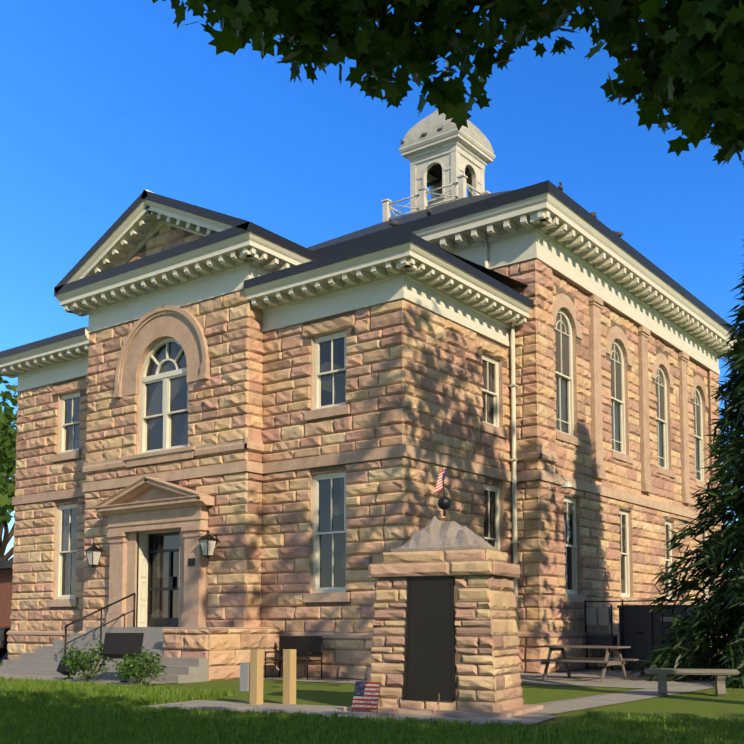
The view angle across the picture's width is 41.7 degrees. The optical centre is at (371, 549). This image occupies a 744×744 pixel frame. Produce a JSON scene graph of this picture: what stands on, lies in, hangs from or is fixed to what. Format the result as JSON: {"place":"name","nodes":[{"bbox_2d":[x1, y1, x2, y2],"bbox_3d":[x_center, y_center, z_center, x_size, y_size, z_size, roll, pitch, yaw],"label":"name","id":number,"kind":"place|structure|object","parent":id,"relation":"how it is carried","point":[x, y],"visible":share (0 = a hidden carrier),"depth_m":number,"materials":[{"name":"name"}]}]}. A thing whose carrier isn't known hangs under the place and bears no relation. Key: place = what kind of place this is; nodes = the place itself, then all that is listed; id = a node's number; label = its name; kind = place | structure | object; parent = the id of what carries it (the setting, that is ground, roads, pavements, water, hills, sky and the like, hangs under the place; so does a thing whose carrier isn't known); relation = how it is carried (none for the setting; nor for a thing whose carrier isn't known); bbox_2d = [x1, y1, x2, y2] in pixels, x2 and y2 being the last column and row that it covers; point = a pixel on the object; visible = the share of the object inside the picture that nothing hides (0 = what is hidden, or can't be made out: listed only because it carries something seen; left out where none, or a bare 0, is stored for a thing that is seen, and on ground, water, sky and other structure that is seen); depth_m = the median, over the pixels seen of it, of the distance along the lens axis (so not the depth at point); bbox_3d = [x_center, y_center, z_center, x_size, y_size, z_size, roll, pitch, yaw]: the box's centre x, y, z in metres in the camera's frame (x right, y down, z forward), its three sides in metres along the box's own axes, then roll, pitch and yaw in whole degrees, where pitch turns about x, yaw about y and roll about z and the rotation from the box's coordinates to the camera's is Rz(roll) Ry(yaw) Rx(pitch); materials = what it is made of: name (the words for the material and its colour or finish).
{"place":"outdoors","nodes":[
{"label":"outdoors","id":0,"kind":"place"},
{"bbox_2d":[0,649,743,740],"bbox_3d":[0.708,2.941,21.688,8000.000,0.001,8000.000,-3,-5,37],"label":"lawn","id":1,"kind":"structure","parent":0,"point":[708,703],"depth_m":17.11,"materials":[{"name":"green plant"}]},
{"bbox_2d":[0,560,729,626],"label":"neighbour buildings","id":2,"kind":"structure","parent":1,"relation":"on","point":[6,579],"depth_m":48.43,"materials":[{"name":"red brick"}]},
{"bbox_2d":[13,226,720,680],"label":"wall stones","id":3,"kind":"object","parent":1,"relation":"on","point":[331,468],"visible":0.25,"depth_m":25.30,"materials":[{"name":"beige stone"}]},
{"bbox_2d":[0,476,280,682],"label":"entrance portico","id":4,"kind":"structure","parent":3,"relation":"attached to","point":[162,541],"depth_m":25.62,"materials":[{"name":"beige stone"}]},
{"bbox_2d":[7,269,722,638],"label":"stone trim","id":5,"kind":"structure","parent":3,"relation":"attached to","point":[151,329],"depth_m":27.09,"materials":[{"name":"beige stone"}]},
{"bbox_2d":[7,224,727,680],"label":"stone wall","id":6,"kind":"structure","parent":3,"relation":"attached to","point":[241,554],"depth_m":24.94,"materials":[{"name":"beige stone"}]},
{"bbox_2d":[0,180,738,599],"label":"building trim","id":7,"kind":"structure","parent":3,"relation":"attached to","point":[276,278],"depth_m":26.28,"materials":[{"name":"white paint"}]},
{"bbox_2d":[61,313,704,594],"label":"window panes","id":8,"kind":"structure","parent":7,"relation":"in","point":[178,401],"depth_m":26.62,"materials":[{"name":"glass"}]},
{"bbox_2d":[307,190,527,288],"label":"roof","id":9,"kind":"structure","parent":3,"relation":"on","point":[507,281],"depth_m":32.11,"materials":[{"name":"black metal"}]},
{"bbox_2d":[381,62,495,221],"bbox_3d":[2.991,-16.124,38.721,3.760,6.800,3.760,-3,-5,37],"label":"cupola","id":10,"kind":"object","parent":9,"relation":"on","point":[449,161],"visible":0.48,"depth_m":37.85,"materials":[{"name":"white paint"}]},
{"bbox_2d":[389,126,622,236],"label":"birds","id":11,"kind":"object","parent":9,"relation":"on","point":[429,213],"visible":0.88,"depth_m":27.99,"materials":[{"name":"grey"}]},
{"bbox_2d":[479,230,519,648],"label":"courthouse downpipes","id":12,"kind":"object","parent":3,"relation":"attached to","point":[513,385],"visible":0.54,"depth_m":25.90,"materials":[{"name":"beige metal"}]},
{"bbox_2d":[548,478,573,487],"bbox_3d":[4.983,-1.757,25.825,0.724,0.277,0.340,-3,-5,37],"label":"outdoor light","id":13,"kind":"object","parent":3,"relation":"attached to","point":[566,484],"visible":0.88,"depth_m":25.65,"materials":[{"name":"white metal"}]},
{"bbox_2d":[0,650,740,724],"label":"pavements","id":14,"kind":"structure","parent":1,"relation":"on","point":[613,678],"depth_m":17.18,"materials":[{"name":"concrete"}]},
{"bbox_2d":[0,626,10,657],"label":"car","id":15,"kind":"object","parent":14,"relation":"on","point":[4,630],"visible":0.06,"depth_m":34.78,"materials":[{"name":"black paint"}]},
{"bbox_2d":[0,376,17,560],"bbox_3d":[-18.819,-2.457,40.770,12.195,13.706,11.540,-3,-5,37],"label":"tree","id":16,"kind":"object","parent":14,"relation":"on","point":[6,439],"depth_m":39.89,"materials":[{"name":"green plant"}]},
{"bbox_2d":[61,639,113,681],"bbox_3d":[-6.234,2.446,21.467,1.377,0.937,1.254,-3,-5,37],"label":"shrub","id":17,"kind":"object","parent":14,"relation":"on","point":[72,663],"depth_m":21.28,"materials":[{"name":"green plant"}]},
{"bbox_2d":[56,633,143,682],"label":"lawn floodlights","id":18,"kind":"object","parent":14,"relation":"on","point":[117,645],"depth_m":21.23,"materials":[{"name":"black metal"}]},
{"bbox_2d":[113,646,166,685],"bbox_3d":[-4.808,2.439,20.359,1.190,0.822,1.131,-3,-5,37],"label":"shrub","id":19,"kind":"object","parent":14,"relation":"on","point":[124,668],"depth_m":20.34,"materials":[{"name":"green plant"}]},
{"bbox_2d":[240,649,295,704],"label":"wooden posts","id":20,"kind":"object","parent":14,"relation":"on","point":[251,676],"visible":0.81,"depth_m":15.50,"materials":[{"name":"beige wood"}]},
{"bbox_2d":[265,636,322,679],"bbox_3d":[-1.831,2.511,22.755,1.335,0.979,0.537,-3,-5,37],"label":"bench","id":21,"kind":"object","parent":14,"relation":"on","point":[307,646],"visible":0.96,"depth_m":22.89,"materials":[{"name":"black metal"}]},
{"bbox_2d":[344,516,542,717],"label":"war memorial pier","id":22,"kind":"structure","parent":14,"relation":"on","point":[444,624],"depth_m":14.12,"materials":[{"name":"beige stone"}]},
{"bbox_2d":[352,465,450,712],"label":"war memorial flags and finial","id":23,"kind":"object","parent":22,"relation":"on","point":[366,696],"visible":0.94,"depth_m":14.12,"materials":[{"name":"multicoloured fabric"}]},
{"bbox_2d":[530,645,638,681],"bbox_3d":[4.868,2.593,22.346,1.900,0.770,1.670,-3,-5,37],"label":"picnic table wood","id":24,"kind":"object","parent":14,"relation":"on","point":[603,662],"visible":1,"depth_m":22.23,"materials":[{"name":"brown wood"}]},
{"bbox_2d":[0,675,743,743],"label":"lawn grass tufts","id":25,"kind":"object","parent":1,"relation":"on","point":[40,711],"visible":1,"depth_m":11.70,"materials":[{"name":"green plant"}]},
{"bbox_2d":[584,598,720,670],"bbox_3d":[7.961,2.379,27.165,3.348,1.950,2.674,-3,-5,37],"label":"metal fence","id":26,"kind":"object","parent":1,"relation":"on","point":[640,626],"visible":0.38,"depth_m":26.75,"materials":[{"name":"grey metal"}]},
{"bbox_2d":[625,240,743,688],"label":"spruce","id":27,"kind":"object","parent":1,"relation":"on","point":[703,633],"depth_m":22.16,"materials":[{"name":"green plant"}]},
{"bbox_2d":[644,668,739,696],"bbox_3d":[5.757,2.396,17.617,1.600,0.470,0.460,-1,-4,12],"label":"bench","id":28,"kind":"object","parent":1,"relation":"on","point":[720,678],"visible":0.98,"depth_m":17.47,"materials":[{"name":"grey concrete"}]},
{"bbox_2d":[0,0,743,559],"label":"sky","id":29,"kind":"structure","parent":0,"point":[103,103],"materials":[{"name":"blue"}]},
{"bbox_2d":[152,0,743,168],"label":"maple","id":30,"kind":"object","parent":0,"point":[687,53],"depth_m":4.54,"materials":[{"name":"green plant"}]}
]}

